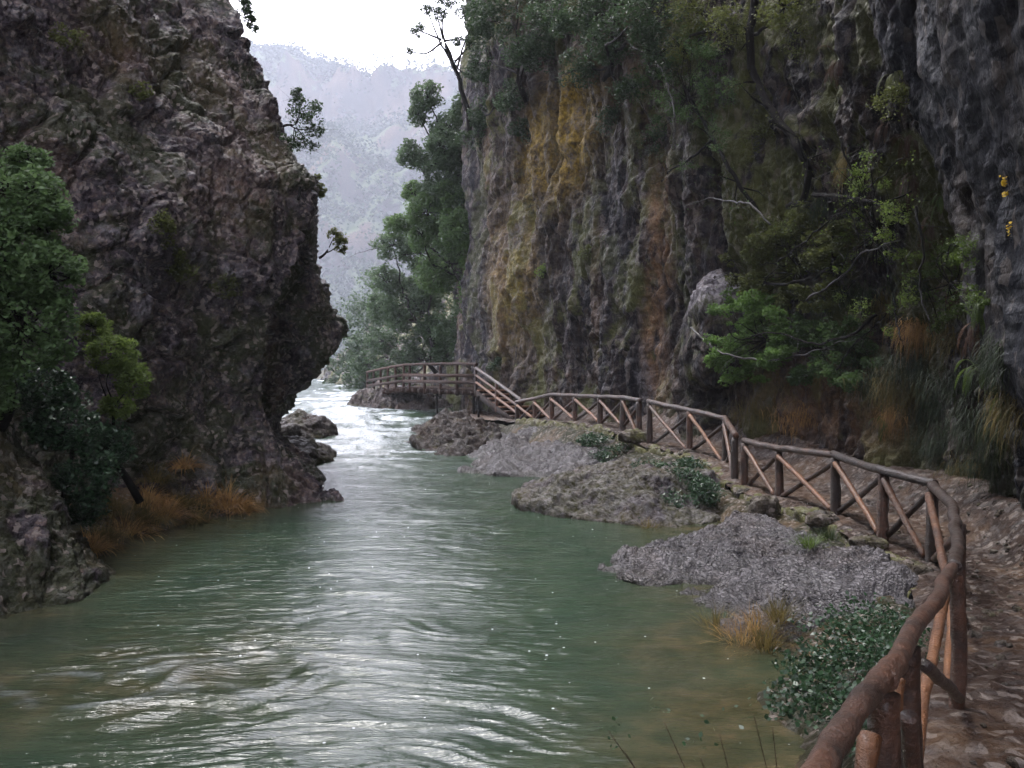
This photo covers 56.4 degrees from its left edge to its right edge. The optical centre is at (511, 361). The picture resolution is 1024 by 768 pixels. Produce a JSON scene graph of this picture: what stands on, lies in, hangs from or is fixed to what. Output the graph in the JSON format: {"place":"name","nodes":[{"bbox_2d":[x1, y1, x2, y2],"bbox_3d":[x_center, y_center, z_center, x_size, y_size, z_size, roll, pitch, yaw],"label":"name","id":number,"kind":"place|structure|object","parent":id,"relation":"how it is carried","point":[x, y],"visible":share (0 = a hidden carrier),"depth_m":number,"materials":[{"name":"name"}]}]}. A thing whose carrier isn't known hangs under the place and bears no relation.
{"place":"outdoors","nodes":[
{"label":"outdoors","id":0,"kind":"place"},
{"bbox_2d":[55,482,226,556],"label":"ground","id":1,"kind":"structure","parent":0,"point":[121,491],"depth_m":17.13,"materials":[{"name":"soil"}]},
{"bbox_2d":[80,526,122,557],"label":"grass tussock","id":2,"kind":"object","parent":1,"relation":"on","point":[95,546],"depth_m":14.77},
{"bbox_2d":[75,515,148,550],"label":"grass tussock","id":3,"kind":"object","parent":1,"relation":"on","point":[110,533],"depth_m":15.38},
{"bbox_2d":[102,435,143,503],"bbox_3d":[-6.537,1.804,15.947,0.223,1.203,0.806,0,0,35],"label":"dead trunk","id":4,"kind":"object","parent":1,"relation":"on","point":[133,490],"visible":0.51,"depth_m":16.02,"materials":[{"name":"wood"}]},
{"bbox_2d":[93,486,160,525],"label":"grass tussock","id":5,"kind":"object","parent":1,"relation":"on","point":[120,507],"depth_m":16.51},
{"bbox_2d":[97,508,169,542],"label":"grass tussock","id":6,"kind":"object","parent":1,"relation":"on","point":[122,523],"depth_m":16.23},
{"bbox_2d":[123,457,183,487],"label":"grass tussock","id":7,"kind":"object","parent":1,"relation":"on","point":[154,476],"depth_m":17.96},
{"bbox_2d":[121,480,186,515],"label":"grass tussock","id":8,"kind":"object","parent":1,"relation":"on","point":[151,497],"depth_m":17.47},
{"bbox_2d":[111,500,201,538],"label":"grass tussock","id":9,"kind":"object","parent":1,"relation":"on","point":[144,513],"depth_m":16.68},
{"bbox_2d":[131,488,207,533],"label":"grass tussock","id":10,"kind":"object","parent":1,"relation":"on","point":[174,511],"depth_m":17.31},
{"bbox_2d":[153,481,230,521],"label":"grass tussock","id":11,"kind":"object","parent":1,"relation":"on","point":[184,499],"depth_m":18.02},
{"bbox_2d":[195,473,268,519],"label":"grass tussock","id":12,"kind":"object","parent":1,"relation":"on","point":[230,504],"depth_m":18.63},
{"bbox_2d":[0,0,348,513],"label":"cliff","id":13,"kind":"structure","parent":0,"point":[197,147],"depth_m":19.43,"materials":[{"name":"stone"}]},
{"bbox_2d":[48,21,88,55],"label":"cliff shrub","id":14,"kind":"object","parent":13,"relation":"on","point":[59,38],"visible":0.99,"depth_m":17.85,"materials":[{"name":"green plant"}]},
{"bbox_2d":[71,310,154,424],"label":"bush","id":15,"kind":"object","parent":13,"relation":"attached to","point":[127,367],"visible":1,"depth_m":15.17,"materials":[{"name":"green plant"}]},
{"bbox_2d":[146,207,190,294],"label":"bush","id":16,"kind":"object","parent":13,"relation":"attached to","point":[166,224],"visible":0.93,"depth_m":18.01,"materials":[{"name":"green plant"}]},
{"bbox_2d":[208,273,241,298],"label":"cliff shrub","id":17,"kind":"object","parent":13,"relation":"attached to","point":[230,285],"visible":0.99,"depth_m":19.60,"materials":[{"name":"green plant"}]},
{"bbox_2d":[227,0,259,34],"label":"edge shrub","id":18,"kind":"object","parent":13,"relation":"attached to","point":[246,8],"visible":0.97,"depth_m":24.44,"materials":[{"name":"green plant"}]},
{"bbox_2d":[279,86,333,155],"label":"edge shrub","id":19,"kind":"object","parent":13,"relation":"attached to","point":[296,93],"visible":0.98,"depth_m":23.51,"materials":[{"name":"green plant"}]},
{"bbox_2d":[319,227,349,258],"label":"edge shrub","id":20,"kind":"object","parent":13,"relation":"attached to","point":[339,239],"visible":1,"depth_m":23.74,"materials":[{"name":"green plant"}]},
{"bbox_2d":[229,0,466,72],"label":"sky","id":21,"kind":"structure","parent":0,"point":[364,28],"materials":[{"name":"white"}]},
{"bbox_2d":[249,46,459,368],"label":"hills","id":22,"kind":"structure","parent":0,"point":[372,101],"depth_m":499.99,"materials":[{"name":"grey"}]},
{"bbox_2d":[250,37,459,370],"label":"wood","id":23,"kind":"object","parent":22,"relation":"on","point":[324,63],"visible":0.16,"depth_m":374.30,"materials":[{"name":"grey plant"}]},
{"bbox_2d":[316,370,434,394],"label":"terrain","id":24,"kind":"structure","parent":0,"point":[321,375],"depth_m":126.81,"materials":[{"name":"soil"}]},
{"bbox_2d":[328,294,385,378],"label":"tree","id":25,"kind":"object","parent":24,"relation":"on","point":[356,307],"visible":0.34,"depth_m":84.77,"materials":[{"name":"green plant"}]},
{"bbox_2d":[338,329,387,388],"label":"tree","id":26,"kind":"object","parent":24,"relation":"on","point":[357,383],"visible":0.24,"depth_m":74.62,"materials":[{"name":"green plant"}]},
{"bbox_2d":[0,379,809,767],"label":"river","id":27,"kind":"structure","parent":0,"point":[404,605],"depth_m":9.97,"materials":[{"name":"liquid"}]},
{"bbox_2d":[0,420,115,619],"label":"mossy outcrop","id":28,"kind":"object","parent":27,"relation":"in","point":[48,557],"visible":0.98,"depth_m":12.22,"materials":[{"name":"stone"}]},
{"bbox_2d":[0,141,88,431],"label":"evergreen tree","id":29,"kind":"object","parent":28,"relation":"on","point":[28,186],"visible":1,"depth_m":12.21,"materials":[{"name":"green plant"}]},
{"bbox_2d":[0,363,137,527],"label":"ivy bush","id":30,"kind":"object","parent":28,"relation":"on","point":[43,429],"visible":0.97,"depth_m":14.00,"materials":[{"name":"green plant"}]},
{"bbox_2d":[280,409,337,438],"bbox_3d":[-7.954,3.134,36.043,3.208,2.710,3.410,0,0,41],"label":"rock","id":31,"kind":"object","parent":27,"relation":"in","point":[294,423],"visible":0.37,"depth_m":35.09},
{"bbox_2d":[287,435,336,463],"bbox_3d":[-6.418,3.024,28.512,2.308,1.645,3.325,0,0,28],"label":"rock","id":32,"kind":"object","parent":27,"relation":"in","point":[320,453],"visible":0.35,"depth_m":28.19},
{"bbox_2d":[347,386,452,410],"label":"rock","id":33,"kind":"object","parent":27,"relation":"in","point":[371,397],"visible":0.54,"depth_m":50.73,"materials":[{"name":"stone"}]},
{"bbox_2d":[404,408,503,455],"bbox_3d":[-1.648,2.730,34.882,5.193,1.880,11.018,0,0,0],"label":"rock","id":34,"kind":"object","parent":27,"relation":"in","point":[446,432],"visible":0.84,"depth_m":32.46,"materials":[{"name":"stone"}]},
{"bbox_2d":[510,456,728,527],"bbox_3d":[2.473,2.825,20.710,5.447,1.550,6.036,0,0,33],"label":"mossy boulder","id":35,"kind":"object","parent":27,"relation":"in","point":[622,490],"visible":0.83,"depth_m":18.67,"materials":[{"name":"stone"}]},
{"bbox_2d":[320,0,1023,510],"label":"cliff","id":36,"kind":"structure","parent":0,"point":[556,192],"depth_m":23.65,"materials":[{"name":"stone"}]},
{"bbox_2d":[348,307,459,385],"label":"corner tree","id":37,"kind":"object","parent":36,"relation":"on","point":[414,352],"visible":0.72,"depth_m":55.14,"materials":[{"name":"green plant"}]},
{"bbox_2d":[350,231,458,356],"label":"corner tree","id":38,"kind":"object","parent":36,"relation":"on","point":[394,313],"visible":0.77,"depth_m":52.62,"materials":[{"name":"green plant"}]},
{"bbox_2d":[382,179,469,312],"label":"corner tree","id":39,"kind":"object","parent":36,"relation":"on","point":[450,233],"visible":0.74,"depth_m":46.89,"materials":[{"name":"green plant"}]},
{"bbox_2d":[366,362,499,419],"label":"boardwalk","id":40,"kind":"structure","parent":36,"relation":"attached to","point":[456,390],"depth_m":45.20,"materials":[{"name":"brown wood"}]},
{"bbox_2d":[395,79,472,216],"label":"corner tree","id":41,"kind":"object","parent":36,"relation":"on","point":[447,160],"visible":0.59,"depth_m":46.49,"materials":[{"name":"green plant"}]},
{"bbox_2d":[401,0,486,131],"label":"overhanging tree","id":42,"kind":"object","parent":36,"relation":"on","point":[442,13],"visible":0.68,"depth_m":42.19,"materials":[{"name":"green plant"}]},
{"bbox_2d":[453,120,485,149],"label":"cliff shrub","id":43,"kind":"object","parent":36,"relation":"attached to","point":[476,126],"visible":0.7,"depth_m":42.65,"materials":[{"name":"green plant"}]},
{"bbox_2d":[464,0,570,127],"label":"overhanging tree","id":44,"kind":"object","parent":36,"relation":"on","point":[486,30],"visible":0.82,"depth_m":38.05,"materials":[{"name":"green plant"}]},
{"bbox_2d":[519,0,688,113],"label":"overhanging tree","id":45,"kind":"object","parent":36,"relation":"on","point":[563,20],"visible":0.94,"depth_m":29.27,"materials":[{"name":"green plant"}]},
{"bbox_2d":[593,101,621,136],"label":"cliff shrub","id":46,"kind":"object","parent":36,"relation":"attached to","point":[611,113],"visible":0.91,"depth_m":31.40,"materials":[{"name":"green plant"}]},
{"bbox_2d":[648,72,692,148],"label":"cliff shrub","id":47,"kind":"object","parent":36,"relation":"attached to","point":[671,108],"visible":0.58,"depth_m":25.76,"materials":[{"name":"green plant"}]},
{"bbox_2d":[626,25,741,171],"bbox_3d":[4.536,-7.079,25.775,1.586,4.315,6.706,0,0,-9],"label":"leafy shrub","id":48,"kind":"object","parent":36,"relation":"attached to","point":[709,54],"visible":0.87,"depth_m":24.37,"materials":[{"name":"green plant"}]},
{"bbox_2d":[679,268,746,391],"bbox_3d":[5.404,-0.835,25.259,1.730,3.291,3.043,0,0,0],"label":"jutting boulder","id":49,"kind":"object","parent":36,"relation":"attached to","point":[699,320],"visible":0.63,"depth_m":24.37,"materials":[{"name":"stone"}]},
{"bbox_2d":[683,85,773,222],"bbox_3d":[5.038,-5.253,23.692,1.520,4.204,3.383,0,0,-37],"label":"hanging branch","id":50,"kind":"object","parent":36,"relation":"attached to","point":[734,175],"visible":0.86,"depth_m":23.21,"materials":[{"name":"brown plant"}]},
{"bbox_2d":[653,0,819,74],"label":"overhanging tree","id":51,"kind":"object","parent":36,"relation":"on","point":[695,8],"visible":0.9,"depth_m":23.00,"materials":[{"name":"green plant"}]},
{"bbox_2d":[722,392,769,437],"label":"hanging tussock","id":52,"kind":"object","parent":36,"relation":"attached to","point":[757,409],"visible":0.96,"depth_m":23.20,"materials":[{"name":"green plant"}]},
{"bbox_2d":[701,286,799,386],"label":"leafy shrub","id":53,"kind":"object","parent":36,"relation":"attached to","point":[746,324],"visible":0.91,"depth_m":22.68,"materials":[{"name":"green plant"}]},
{"bbox_2d":[737,118,772,154],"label":"cliff shrub","id":54,"kind":"object","parent":36,"relation":"attached to","point":[754,131],"visible":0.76,"depth_m":22.86,"materials":[{"name":"green plant"}]},
{"bbox_2d":[690,322,864,373],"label":"hanging branch","id":55,"kind":"object","parent":36,"relation":"attached to","point":[711,346],"visible":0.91,"depth_m":22.02,"materials":[{"name":"grey plant"}]},
{"bbox_2d":[723,0,837,209],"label":"hanging tree","id":56,"kind":"object","parent":36,"relation":"attached to","point":[784,127],"visible":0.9,"depth_m":21.72,"materials":[{"name":"brown plant"}]},
{"bbox_2d":[718,201,865,313],"bbox_3d":[6.249,-2.188,22.109,1.647,2.619,6.071,0,0,-9],"label":"leafy shrub","id":57,"kind":"object","parent":36,"relation":"attached to","point":[821,257],"visible":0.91,"depth_m":21.03,"materials":[{"name":"green plant"}]},
{"bbox_2d":[761,400,822,444],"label":"hanging tussock","id":58,"kind":"object","parent":36,"relation":"attached to","point":[795,416],"visible":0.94,"depth_m":21.48,"materials":[{"name":"beige plant"}]},
{"bbox_2d":[704,201,883,321],"bbox_3d":[6.118,-2.051,21.667,1.872,2.407,5.599,0,0,-10],"label":"hanging branch","id":59,"kind":"object","parent":36,"relation":"attached to","point":[830,209],"visible":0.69,"depth_m":20.44,"materials":[{"name":"grey plant"}]},
{"bbox_2d":[779,17,815,63],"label":"cliff shrub","id":60,"kind":"object","parent":36,"relation":"attached to","point":[799,27],"visible":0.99,"depth_m":20.45,"materials":[{"name":"green plant"}]},
{"bbox_2d":[706,304,890,371],"bbox_3d":[5.901,-0.515,20.771,1.328,1.506,5.115,0,0,-31],"label":"hanging branch","id":61,"kind":"object","parent":36,"relation":"attached to","point":[852,333],"visible":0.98,"depth_m":19.87,"materials":[{"name":"grey plant"}]},
{"bbox_2d":[788,190,840,241],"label":"hanging tussock","id":62,"kind":"object","parent":36,"relation":"attached to","point":[824,213],"visible":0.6,"depth_m":20.63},
{"bbox_2d":[761,312,883,392],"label":"leafy shrub","id":63,"kind":"object","parent":36,"relation":"attached to","point":[796,377],"visible":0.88,"depth_m":19.92,"materials":[{"name":"green plant"}]},
{"bbox_2d":[813,129,872,237],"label":"hanging branch","id":64,"kind":"object","parent":36,"relation":"attached to","point":[844,154],"visible":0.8,"depth_m":18.12,"materials":[{"name":"brown plant"}]},
{"bbox_2d":[808,333,889,387],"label":"hanging tussock","id":65,"kind":"object","parent":36,"relation":"attached to","point":[855,357],"visible":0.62,"depth_m":19.60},
{"bbox_2d":[774,145,924,278],"bbox_3d":[6.190,-2.814,18.525,1.307,2.035,5.745,0,0,0],"label":"hanging branch","id":66,"kind":"object","parent":36,"relation":"attached to","point":[796,247],"visible":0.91,"depth_m":19.19,"materials":[{"name":"brown plant"}]},
{"bbox_2d":[821,275,885,323],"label":"hanging tussock","id":67,"kind":"object","parent":36,"relation":"attached to","point":[860,294],"visible":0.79,"depth_m":19.78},
{"bbox_2d":[803,218,913,306],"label":"hanging branch","id":68,"kind":"object","parent":36,"relation":"attached to","point":[837,279],"visible":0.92,"depth_m":18.92,"materials":[{"name":"brown plant"}]},
{"bbox_2d":[797,162,926,214],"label":"hanging branch","id":69,"kind":"object","parent":36,"relation":"attached to","point":[825,195],"visible":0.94,"depth_m":17.94,"materials":[{"name":"brown plant"}]},
{"bbox_2d":[841,367,888,416],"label":"hanging tussock","id":70,"kind":"object","parent":36,"relation":"attached to","point":[864,386],"visible":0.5,"depth_m":18.90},
{"bbox_2d":[832,147,932,347],"bbox_3d":[6.917,-2.040,18.027,1.379,3.647,3.802,0,0,10],"label":"leafy shrub","id":71,"kind":"object","parent":36,"relation":"attached to","point":[876,234],"visible":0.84,"depth_m":17.80,"materials":[{"name":"green plant"}]},
{"bbox_2d":[864,286,902,328],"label":"hanging tussock","id":72,"kind":"object","parent":36,"relation":"attached to","point":[884,302],"visible":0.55,"depth_m":19.27,"materials":[{"name":"green plant"}]},
{"bbox_2d":[860,81,909,122],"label":"cliff shrub","id":73,"kind":"object","parent":36,"relation":"attached to","point":[900,94],"visible":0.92,"depth_m":13.57,"materials":[{"name":"green plant"}]},
{"bbox_2d":[843,360,930,433],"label":"hanging tussock","id":74,"kind":"object","parent":36,"relation":"attached to","point":[898,391],"visible":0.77,"depth_m":17.97,"materials":[{"name":"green plant"}]},
{"bbox_2d":[867,401,917,445],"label":"hanging tussock","id":75,"kind":"object","parent":36,"relation":"attached to","point":[889,417],"visible":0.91,"depth_m":18.25,"materials":[{"name":"beige plant"}]},
{"bbox_2d":[863,340,936,408],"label":"hanging tussock","id":76,"kind":"object","parent":36,"relation":"attached to","point":[910,371],"visible":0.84,"depth_m":17.61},
{"bbox_2d":[876,270,935,321],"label":"hanging tussock","id":77,"kind":"object","parent":36,"relation":"attached to","point":[922,288],"visible":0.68,"depth_m":17.45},
{"bbox_2d":[882,315,936,368],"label":"hanging tussock","id":78,"kind":"object","parent":36,"relation":"attached to","point":[919,333],"visible":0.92,"depth_m":17.46,"materials":[{"name":"beige plant"}]},
{"bbox_2d":[886,386,945,446],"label":"hanging tussock","id":79,"kind":"object","parent":36,"relation":"attached to","point":[926,411],"visible":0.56,"depth_m":17.51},
{"bbox_2d":[887,205,955,339],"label":"hanging branch","id":80,"kind":"object","parent":36,"relation":"attached to","point":[922,238],"visible":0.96,"depth_m":16.12,"materials":[{"name":"brown plant"}]},
{"bbox_2d":[902,415,948,470],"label":"hanging tussock","id":81,"kind":"object","parent":36,"relation":"attached to","point":[940,449],"visible":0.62,"depth_m":17.12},
{"bbox_2d":[897,356,980,419],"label":"hanging tussock","id":82,"kind":"object","parent":36,"relation":"attached to","point":[948,389],"visible":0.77,"depth_m":16.19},
{"bbox_2d":[919,321,964,365],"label":"hanging tussock","id":83,"kind":"object","parent":36,"relation":"attached to","point":[946,340],"visible":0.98,"depth_m":16.45,"materials":[{"name":"green plant"}]},
{"bbox_2d":[920,231,989,337],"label":"leafy shrub","id":84,"kind":"object","parent":36,"relation":"attached to","point":[959,257],"visible":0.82,"depth_m":15.72,"materials":[{"name":"green plant"}]},
{"bbox_2d":[925,388,1011,487],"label":"hanging tussock","id":85,"kind":"object","parent":36,"relation":"attached to","point":[967,425],"visible":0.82,"depth_m":14.38,"materials":[{"name":"plant"}]},
{"bbox_2d":[928,438,1012,498],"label":"hanging tussock","id":86,"kind":"object","parent":36,"relation":"attached to","point":[997,469],"visible":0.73,"depth_m":14.32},
{"bbox_2d":[966,327,1010,412],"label":"hanging tussock","id":87,"kind":"object","parent":36,"relation":"attached to","point":[993,365],"visible":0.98,"depth_m":10.87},
{"bbox_2d":[974,375,1023,457],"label":"hanging tussock","id":88,"kind":"object","parent":36,"relation":"attached to","point":[1004,420],"visible":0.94,"depth_m":10.83,"materials":[{"name":"green plant"}]},
{"bbox_2d":[499,424,915,767],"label":"ground","id":89,"kind":"structure","parent":0,"point":[728,505],"depth_m":10.33,"materials":[{"name":"soil"}]},
{"bbox_2d":[457,426,616,476],"bbox_3d":[0.873,2.884,29.164,5.463,1.581,10.412,0,0,0],"label":"rock slab","id":90,"kind":"object","parent":89,"relation":"on","point":[511,454],"visible":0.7,"depth_m":26.59,"materials":[{"name":"stone"}]},
{"bbox_2d":[576,432,629,462],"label":"ivy bush","id":91,"kind":"object","parent":89,"relation":"on","point":[584,440],"visible":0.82,"depth_m":26.52,"materials":[{"name":"green plant"}]},
{"bbox_2d":[630,455,726,517],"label":"ivy bush","id":92,"kind":"object","parent":89,"relation":"on","point":[703,483],"visible":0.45,"depth_m":19.02,"materials":[{"name":"green plant"}]},
{"bbox_2d":[600,697,783,767],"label":"twiggy plant","id":93,"kind":"object","parent":89,"relation":"on","point":[767,717],"visible":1,"depth_m":4.18,"materials":[{"name":"plant"}]},
{"bbox_2d":[597,510,918,642],"bbox_3d":[3.333,2.950,13.308,4.446,1.300,8.472,0,0,0],"label":"rock slab","id":94,"kind":"object","parent":89,"relation":"on","point":[737,558],"visible":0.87,"depth_m":12.71,"materials":[{"name":"gravel"}]},
{"bbox_2d":[728,589,815,635],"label":"grass tussock","id":95,"kind":"object","parent":94,"relation":"on","point":[780,616],"depth_m":10.45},
{"bbox_2d":[717,608,809,658],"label":"grass tussock","id":96,"kind":"object","parent":89,"relation":"on","point":[767,641],"depth_m":10.02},
{"bbox_2d":[748,495,781,517],"bbox_3d":[4.393,2.516,16.611,0.610,0.422,0.455,0,0,0],"label":"footing stone","id":97,"kind":"object","parent":89,"relation":"on","point":[769,506],"visible":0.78,"depth_m":16.44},
{"bbox_2d":[753,590,961,756],"bbox_3d":[2.513,2.182,6.666,1.617,0.890,3.957,0,0,17],"label":"bramble bush","id":98,"kind":"object","parent":89,"relation":"on","point":[804,687],"visible":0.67,"depth_m":6.78,"materials":[{"name":"green plant"}]},
{"bbox_2d":[470,406,1023,767],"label":"path","id":99,"kind":"structure","parent":0,"point":[994,704],"depth_m":12.33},
{"bbox_2d":[473,366,545,424],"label":"wooden stairs","id":100,"kind":"structure","parent":99,"relation":"on","point":[500,402],"depth_m":38.61,"materials":[{"name":"brown wood"}]},
{"bbox_2d":[515,417,616,438],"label":"stone kerb","id":101,"kind":"structure","parent":99,"relation":"on","point":[581,426],"depth_m":30.80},
{"bbox_2d":[514,393,642,429],"bbox_3d":[1.940,1.762,31.189,0.415,1.622,10.470,0,0,-19],"label":"log railing","id":102,"kind":"object","parent":99,"relation":"on","point":[622,422],"visible":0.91,"depth_m":29.69,"materials":[{"name":"wood"}]},
{"bbox_2d":[615,434,733,489],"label":"stone kerb","id":103,"kind":"structure","parent":99,"relation":"on","point":[637,448],"depth_m":23.95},
{"bbox_2d":[618,428,646,442],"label":"footing stone","id":104,"kind":"object","parent":103,"relation":"on","point":[636,435],"visible":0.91,"depth_m":25.62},
{"bbox_2d":[646,399,738,478],"bbox_3d":[4.379,1.911,22.641,0.657,1.868,5.714,0,0,-10],"label":"log railing","id":105,"kind":"object","parent":99,"relation":"on","point":[729,454],"visible":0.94,"depth_m":22.76,"materials":[{"name":"wood"}]},
{"bbox_2d":[731,485,918,597],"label":"stone kerb","id":106,"kind":"structure","parent":99,"relation":"on","point":[798,513],"depth_m":15.93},
{"bbox_2d":[805,510,839,527],"bbox_3d":[4.856,2.469,15.000,0.543,0.285,0.435,0,0,0],"label":"footing stone","id":107,"kind":"object","parent":106,"relation":"on","point":[818,518],"visible":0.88,"depth_m":14.86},
{"bbox_2d":[848,535,888,549],"bbox_3d":[4.916,2.510,13.219,0.541,0.246,0.362,0,0,0],"label":"footing stone","id":108,"kind":"object","parent":106,"relation":"on","point":[874,541],"visible":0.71,"depth_m":13.08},
{"bbox_2d":[740,438,967,767],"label":"log railing","id":109,"kind":"object","parent":99,"relation":"on","point":[888,698],"visible":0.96,"depth_m":4.20,"materials":[{"name":"wood"}]},
{"bbox_2d":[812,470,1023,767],"bbox_3d":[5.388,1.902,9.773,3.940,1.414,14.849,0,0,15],"label":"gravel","id":110,"kind":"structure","parent":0,"point":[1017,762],"depth_m":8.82,"materials":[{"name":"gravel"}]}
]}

